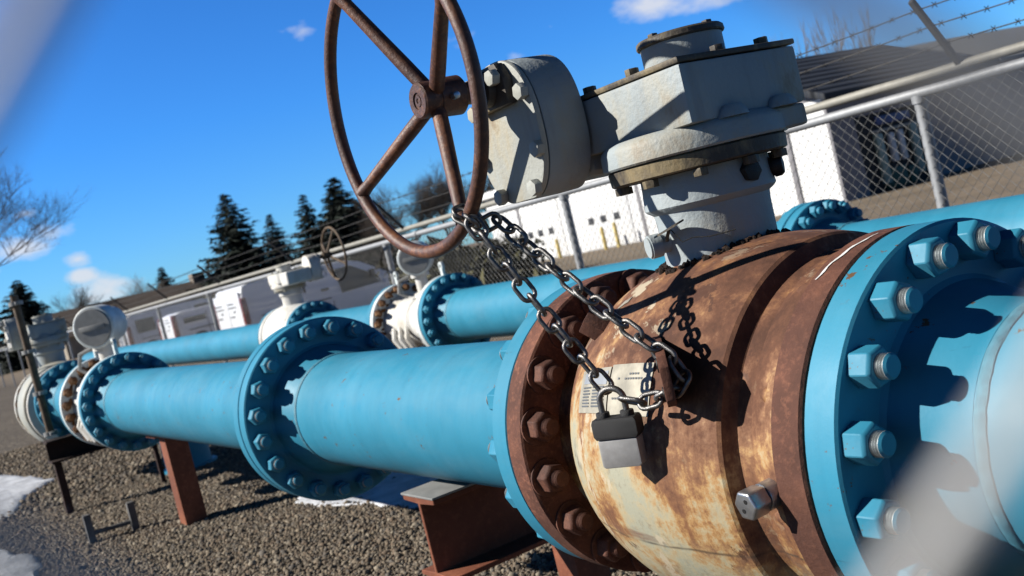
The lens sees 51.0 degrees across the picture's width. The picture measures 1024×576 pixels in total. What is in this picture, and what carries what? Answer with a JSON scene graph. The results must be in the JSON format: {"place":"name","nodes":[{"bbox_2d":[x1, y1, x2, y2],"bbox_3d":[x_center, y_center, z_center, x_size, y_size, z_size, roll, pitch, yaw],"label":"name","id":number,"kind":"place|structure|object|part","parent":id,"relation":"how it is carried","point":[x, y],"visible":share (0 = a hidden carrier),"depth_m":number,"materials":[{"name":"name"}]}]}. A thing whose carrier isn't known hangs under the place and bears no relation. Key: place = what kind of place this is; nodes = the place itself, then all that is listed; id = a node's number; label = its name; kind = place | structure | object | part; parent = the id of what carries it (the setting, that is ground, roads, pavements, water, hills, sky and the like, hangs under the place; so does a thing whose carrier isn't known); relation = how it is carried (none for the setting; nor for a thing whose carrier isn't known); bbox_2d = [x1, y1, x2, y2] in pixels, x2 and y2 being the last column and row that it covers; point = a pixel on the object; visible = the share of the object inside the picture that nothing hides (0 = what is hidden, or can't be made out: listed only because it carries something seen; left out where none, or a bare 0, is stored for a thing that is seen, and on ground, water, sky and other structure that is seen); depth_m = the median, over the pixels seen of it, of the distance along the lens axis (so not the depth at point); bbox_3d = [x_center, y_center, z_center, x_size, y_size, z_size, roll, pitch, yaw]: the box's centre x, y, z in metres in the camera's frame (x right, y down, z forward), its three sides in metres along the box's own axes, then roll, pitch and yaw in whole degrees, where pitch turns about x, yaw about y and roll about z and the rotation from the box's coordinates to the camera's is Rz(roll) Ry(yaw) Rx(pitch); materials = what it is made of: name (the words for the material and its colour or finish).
{"place":"outdoors","nodes":[
{"label":"outdoors","id":0,"kind":"place"},
{"bbox_2d":[0,442,659,575],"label":"gravel","id":1,"kind":"structure","parent":0,"point":[227,467],"depth_m":6.19,"materials":[{"name":"grey gravel"}]},
{"bbox_2d":[0,313,69,441],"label":"ball valve","id":2,"kind":"object","parent":1,"relation":"on","point":[47,333],"visible":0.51,"depth_m":9.20,"materials":[{"name":"white metal"}]},
{"bbox_2d":[82,501,139,543],"bbox_3d":[-2.518,1.495,6.760,0.315,0.221,0.051,-15,3,-20],"label":"stake frame","id":3,"kind":"object","parent":1,"relation":"on","point":[92,533],"visible":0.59,"depth_m":6.75,"materials":[{"name":"grey metal"}]},
{"bbox_2d":[82,308,276,364],"bbox_3d":[-5.568,1.032,17.029,0.686,0.686,11.718,-16,3,-32],"label":"flanged pipe","id":4,"kind":"object","parent":1,"relation":"on","point":[241,342],"visible":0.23,"depth_m":14.32,"materials":[{"name":"blue metal"}]},
{"bbox_2d":[259,226,347,343],"bbox_3d":[-2.280,0.147,11.639,0.874,1.449,0.983,-16,3,-32],"label":"ball valve","id":5,"kind":"object","parent":4,"relation":"attached to","point":[287,281],"visible":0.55,"depth_m":11.50,"materials":[{"name":"white metal"}]},
{"bbox_2d":[286,284,395,325],"bbox_3d":[-1.503,0.389,10.399,0.686,0.686,2.147,-16,3,-32],"label":"flanged pipe","id":6,"kind":"object","parent":5,"relation":"attached to","point":[311,309],"visible":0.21,"depth_m":11.08,"materials":[{"name":"blue metal"}]},
{"bbox_2d":[418,202,808,345],"bbox_3d":[0.560,0.063,7.035,0.686,0.686,3.882,-16,3,-32],"label":"flanged pipe","id":7,"kind":"object","parent":1,"relation":"on","point":[459,308],"visible":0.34,"depth_m":8.03,"materials":[{"name":"blue metal"}]},
{"bbox_2d":[370,241,445,348],"bbox_3d":[-0.737,0.102,9.077,0.686,1.015,0.930,-16,3,-32],"label":"flow meter","id":8,"kind":"object","parent":7,"relation":"attached to","point":[394,319],"visible":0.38,"depth_m":9.06,"materials":[{"name":"white metal"}]},
{"bbox_2d":[784,194,1023,232],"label":"flanged pipe","id":9,"kind":"object","parent":7,"relation":"attached to","point":[1007,213],"visible":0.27,"depth_m":4.88,"materials":[{"name":"blue metal"}]},
{"bbox_2d":[0,152,1023,575],"bbox_3d":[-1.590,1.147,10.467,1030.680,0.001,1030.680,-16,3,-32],"label":"ground","id":10,"kind":"structure","parent":0,"point":[14,434],"depth_m":21.08,"materials":[{"name":"grey gravel"}]},
{"bbox_2d":[0,280,54,375],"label":"spruce tree","id":11,"kind":"object","parent":10,"relation":"on","point":[30,307],"visible":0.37,"depth_m":75.45,"materials":[{"name":"green plant"}]},
{"bbox_2d":[0,475,54,516],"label":"snow patch","id":12,"kind":"object","parent":10,"relation":"on","point":[15,490],"visible":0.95,"depth_m":9.96,"materials":[{"name":"white snow"}]},
{"bbox_2d":[0,144,93,265],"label":"bare tree","id":13,"kind":"object","parent":10,"relation":"on","point":[11,223],"visible":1,"depth_m":40.76,"materials":[{"name":"brown plant"}]},
{"bbox_2d":[48,280,103,311],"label":"bare tree","id":14,"kind":"object","parent":10,"relation":"on","point":[81,302],"visible":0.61,"depth_m":73.18,"materials":[{"name":"brown plant"}]},
{"bbox_2d":[42,433,166,514],"bbox_3d":[-3.080,1.364,8.262,0.834,0.637,0.196,-16,3,-32],"label":"steel beam support","id":15,"kind":"object","parent":10,"relation":"on","point":[59,449],"visible":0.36,"depth_m":8.07,"materials":[{"name":"black metal"}]},
{"bbox_2d":[8,295,57,436],"bbox_3d":[-3.622,0.587,8.115,0.103,1.093,0.153,-19,6,-59],"label":"clamp pole","id":16,"kind":"object","parent":15,"relation":"on","point":[39,393],"visible":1,"depth_m":8.10,"materials":[{"name":"brown metal"}]},
{"bbox_2d":[34,357,93,444],"bbox_3d":[-3.223,0.857,8.216,0.643,0.643,1.239,-16,3,-32],"label":"flanged pipe","id":17,"kind":"object","parent":15,"relation":"on","point":[53,379],"visible":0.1,"depth_m":8.55,"materials":[{"name":"blue metal"}]},
{"bbox_2d":[122,272,166,295],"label":"bare tree","id":18,"kind":"object","parent":10,"relation":"on","point":[139,288],"visible":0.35,"depth_m":80.57,"materials":[{"name":"brown plant"}]},
{"bbox_2d":[155,267,174,288],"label":"spruce tree","id":19,"kind":"object","parent":10,"relation":"on","point":[162,274],"visible":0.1,"depth_m":85.80,"materials":[{"name":"green plant"}]},
{"bbox_2d":[119,299,213,346],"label":"cargo van","id":20,"kind":"object","parent":10,"relation":"on","point":[154,312],"visible":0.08,"depth_m":41.32,"materials":[{"name":"white metal"}]},
{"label":"quarter window","id":21,"kind":"part","parent":20,"relation":"part of","materials":[{"name":"glass"}]},
{"bbox_2d":[52,258,292,359],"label":"house","id":22,"kind":"structure","parent":10,"relation":"on","point":[77,347],"depth_m":73.27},
{"bbox_2d":[145,435,207,524],"bbox_3d":[-2.026,1.187,6.607,0.245,0.650,0.233,-16,3,-32],"label":"pipe post","id":23,"kind":"object","parent":10,"relation":"on","point":[184,481],"visible":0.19,"depth_m":6.55,"materials":[{"name":"brown metal"}]},
{"bbox_2d":[79,319,307,496],"bbox_3d":[-1.605,0.601,5.578,0.694,0.694,3.439,-16,3,-32],"label":"flanged pipe","id":24,"kind":"object","parent":23,"relation":"on","point":[128,401],"visible":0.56,"depth_m":5.67,"materials":[{"name":"blue metal"}]},
{"bbox_2d":[59,304,127,446],"bbox_3d":[-2.742,0.604,7.356,0.643,0.994,0.756,-16,3,-32],"label":"flow meter","id":25,"kind":"object","parent":24,"relation":"attached to","point":[100,330],"visible":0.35,"depth_m":7.28,"materials":[{"name":"white metal"}]},
{"bbox_2d":[159,442,217,474],"bbox_3d":[-2.752,1.270,8.978,0.466,0.515,0.466,-16,3,-32],"label":"pipe pedestal","id":26,"kind":"object","parent":10,"relation":"on","point":[201,454],"visible":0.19,"depth_m":8.87,"materials":[{"name":"blue metal"}]},
{"bbox_2d":[157,303,220,338],"bbox_3d":[-9.240,1.032,36.210,4.886,1.398,2.294,-16,3,-32],"label":"cargo van","id":27,"kind":"object","parent":10,"relation":"on","point":[178,329],"visible":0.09,"depth_m":34.60,"materials":[{"name":"white metal"}]},
{"bbox_3d":[-11.421,1.471,35.293,0.064,0.795,0.795,-16,3,-32],"label":"rear door","id":28,"kind":"part","parent":27,"relation":"part of","materials":[{"name":"white metal"}]},
{"bbox_3d":[-10.991,1.403,34.593,0.064,0.795,0.795,-16,3,-32],"label":"rear door","id":29,"kind":"part","parent":27,"relation":"part of","materials":[{"name":"white metal"}]},
{"bbox_3d":[-10.208,0.978,34.540,0.712,0.172,0.043,-16,3,-32],"label":"quarter window","id":30,"kind":"part","parent":27,"relation":"part of","materials":[{"name":"glass"}]},
{"bbox_2d":[178,193,296,300],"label":"spruce tree","id":31,"kind":"object","parent":10,"relation":"on","point":[233,239],"visible":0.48,"depth_m":73.22,"materials":[{"name":"green plant"}]},
{"bbox_2d":[258,214,299,266],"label":"spruce tree","id":32,"kind":"object","parent":10,"relation":"on","point":[275,237],"visible":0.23,"depth_m":78.42,"materials":[{"name":"green plant"}]},
{"bbox_2d":[213,260,407,329],"bbox_3d":[-5.509,0.247,30.450,5.315,1.693,2.969,-16,3,-32],"label":"cargo van","id":33,"kind":"object","parent":10,"relation":"on","point":[342,285],"visible":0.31,"depth_m":29.34,"materials":[{"name":"white metal"}]},
{"bbox_3d":[-7.940,0.764,29.548,0.064,1.055,1.092,-16,3,-32],"label":"rear door","id":34,"kind":"part","parent":33,"relation":"part of","materials":[{"name":"white metal"}]},
{"bbox_3d":[-7.355,0.672,28.595,0.064,1.055,1.092,-16,3,-32],"label":"rear door","id":35,"kind":"part","parent":33,"relation":"part of","materials":[{"name":"white metal"}]},
{"bbox_3d":[-4.290,-0.333,29.797,1.252,0.687,0.104,-16,3,-32],"label":"side window","id":36,"kind":"part","parent":33,"relation":"part of","materials":[{"name":"glass"}]},
{"bbox_2d":[282,194,356,265],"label":"spruce tree","id":37,"kind":"object","parent":10,"relation":"on","point":[305,218],"visible":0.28,"depth_m":70.97,"materials":[{"name":"green plant"}]},
{"bbox_2d":[298,177,413,270],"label":"spruce tree","id":38,"kind":"object","parent":10,"relation":"on","point":[335,209],"visible":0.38,"depth_m":70.58,"materials":[{"name":"green plant"}]},
{"bbox_2d":[295,472,437,508],"bbox_3d":[-0.565,1.115,6.144,1.973,0.030,0.786,-11,4,45],"label":"snow patch","id":39,"kind":"object","parent":10,"relation":"on","point":[388,490],"visible":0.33,"depth_m":6.07,"materials":[{"name":"white snow"}]},
{"bbox_2d":[352,201,395,259],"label":"spruce tree","id":40,"kind":"object","parent":10,"relation":"on","point":[361,222],"depth_m":77.20,"materials":[{"name":"green plant"}]},
{"bbox_2d":[347,199,412,270],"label":"bare tree","id":41,"kind":"object","parent":10,"relation":"on","point":[368,224],"visible":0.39,"depth_m":53.81,"materials":[{"name":"brown plant"}]},
{"bbox_2d":[341,179,450,240],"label":"bare tree","id":42,"kind":"object","parent":10,"relation":"on","point":[425,215],"visible":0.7,"depth_m":54.82,"materials":[{"name":"brown plant"}]},
{"bbox_2d":[405,157,467,235],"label":"bare tree","id":43,"kind":"object","parent":10,"relation":"on","point":[443,187],"visible":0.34,"depth_m":56.14,"materials":[{"name":"brown plant"}]},
{"bbox_2d":[373,228,513,294],"bbox_3d":[-1.708,-0.271,25.785,3.277,2.137,4.898,-16,3,-32],"label":"shrub","id":44,"kind":"object","parent":10,"relation":"on","point":[453,252],"visible":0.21,"depth_m":25.01,"materials":[{"name":"brown plant"}]},
{"bbox_2d":[410,244,538,284],"bbox_3d":[-1.215,-0.227,25.747,4.716,1.475,3.432,-12,4,36],"label":"shrub","id":45,"kind":"object","parent":10,"relation":"on","point":[494,268],"visible":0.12,"depth_m":24.83,"materials":[{"name":"brown plant"}]},
{"bbox_2d":[462,176,494,223],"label":"bare tree","id":46,"kind":"object","parent":10,"relation":"on","point":[487,187],"visible":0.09,"depth_m":57.88,"materials":[{"name":"brown plant"}]},
{"bbox_2d":[445,233,559,283],"bbox_3d":[-0.239,-0.517,25.744,3.491,1.656,3.953,-13,3,10],"label":"shrub","id":47,"kind":"object","parent":10,"relation":"on","point":[527,259],"visible":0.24,"depth_m":25.42,"materials":[{"name":"brown plant"}]},
{"bbox_2d":[401,479,610,575],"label":"steel beam support","id":48,"kind":"object","parent":10,"relation":"on","point":[470,529],"visible":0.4,"depth_m":3.28,"materials":[{"name":"brown metal"}]},
{"bbox_2d":[239,277,590,558],"bbox_3d":[-0.215,0.381,3.311,0.694,0.694,1.884,-16,3,-32],"label":"flanged pipe","id":49,"kind":"object","parent":48,"relation":"on","point":[333,408],"visible":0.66,"depth_m":3.39,"materials":[{"name":"blue metal"}]},
{"bbox_2d":[0,0,1023,575],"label":"chain link fence","id":50,"kind":"object","parent":10,"relation":"on","point":[986,84],"visible":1,"depth_m":0.05,"materials":[{"name":"metal"}]},
{"bbox_2d":[0,0,1023,386],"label":"chain link fence","id":51,"kind":"object","parent":10,"relation":"on","point":[918,98],"visible":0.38,"depth_m":8.73,"materials":[{"name":"metal"}]},
{"bbox_2d":[555,239,561,257],"bbox_3d":[1.561,-1.314,36.033,0.123,0.712,0.123,-16,3,-32],"label":"bollard","id":52,"kind":"object","parent":10,"relation":"on","point":[558,249],"visible":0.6,"depth_m":35.98,"materials":[{"name":"yellow metal"}]},
{"bbox_2d":[600,227,607,249],"bbox_3d":[2.896,-1.556,33.843,0.123,0.773,0.123,-16,3,-32],"label":"bollard","id":53,"kind":"object","parent":10,"relation":"on","point":[602,236],"visible":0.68,"depth_m":33.79,"materials":[{"name":"yellow metal"}]},
{"bbox_2d":[612,222,620,246],"bbox_3d":[3.240,-1.642,33.267,0.123,0.834,0.123,-16,3,-32],"label":"bollard","id":54,"kind":"object","parent":10,"relation":"on","point":[616,231],"visible":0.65,"depth_m":33.22,"materials":[{"name":"yellow metal"}]},
{"bbox_2d":[482,26,1023,260],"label":"garage building","id":55,"kind":"structure","parent":10,"relation":"on","point":[985,42],"depth_m":28.39,"materials":[{"name":"white metal"}]},
{"bbox_2d":[514,199,568,258],"bbox_3d":[0.984,-2.110,37.728,0.054,2.233,2.663,-16,3,-32],"label":"garage door","id":56,"kind":"structure","parent":55,"relation":"in","point":[551,202],"depth_m":37.42,"materials":[{"name":"white metal"}]},
{"bbox_2d":[572,176,636,250],"bbox_3d":[2.921,-2.417,34.569,0.054,2.233,2.736,-16,3,-32],"label":"garage door","id":57,"kind":"structure","parent":55,"relation":"in","point":[618,200],"depth_m":34.56,"materials":[{"name":"white metal"}]},
{"bbox_2d":[630,184,658,240],"bbox_3d":[4.468,-2.663,32.062,0.037,2.233,2.638,-16,3,-32],"label":"garage door","id":58,"kind":"structure","parent":55,"relation":"in","point":[648,221],"depth_m":32.83,"materials":[{"name":"white metal"}]},
{"bbox_2d":[770,19,810,55],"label":"poplar tree","id":59,"kind":"object","parent":10,"relation":"on","point":[807,47],"visible":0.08,"depth_m":60.09,"materials":[{"name":"brown plant"}]},
{"bbox_2d":[797,14,845,55],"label":"poplar tree","id":60,"kind":"object","parent":10,"relation":"on","point":[837,45],"visible":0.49,"depth_m":61.21,"materials":[{"name":"brown plant"}]},
{"bbox_2d":[830,29,867,49],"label":"poplar tree","id":61,"kind":"object","parent":10,"relation":"on","point":[861,44],"visible":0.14,"depth_m":61.08,"materials":[{"name":"brown plant"}]},
{"bbox_3d":[0.643,0.851,2.175,0.270,0.491,0.270,-16,3,-32],"label":"valve pedestal","id":62,"kind":"object","parent":10,"relation":"on","visible":0},
{"bbox_2d":[324,0,913,575],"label":"ball valve","id":63,"kind":"object","parent":62,"relation":"on","point":[728,300],"visible":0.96,"depth_m":1.99,"materials":[{"name":"metal"}]},
{"bbox_2d":[451,203,692,410],"bbox_3d":[0.105,0.016,1.858,0.389,0.414,0.085,-12,3,32],"label":"chain","id":64,"kind":"object","parent":63,"relation":"hanging from","point":[477,223],"visible":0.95,"depth_m":1.88,"materials":[{"name":"metal"}]},
{"bbox_2d":[591,385,646,468],"bbox_3d":[0.182,0.238,1.855,0.084,0.144,0.036,-12,3,28],"label":"padlock","id":65,"kind":"object","parent":64,"relation":"hanging from","point":[619,437],"visible":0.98,"depth_m":1.84,"materials":[{"name":"metal"}]},
{"bbox_2d":[805,218,1023,575],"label":"flanged pipe","id":66,"kind":"object","parent":63,"relation":"attached to","point":[916,364],"visible":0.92,"depth_m":1.58,"materials":[{"name":"blue metal"}]},
{"bbox_2d":[0,0,1023,339],"label":"sky","id":67,"kind":"structure","parent":0,"point":[162,109],"materials":[{"name":"blue"}]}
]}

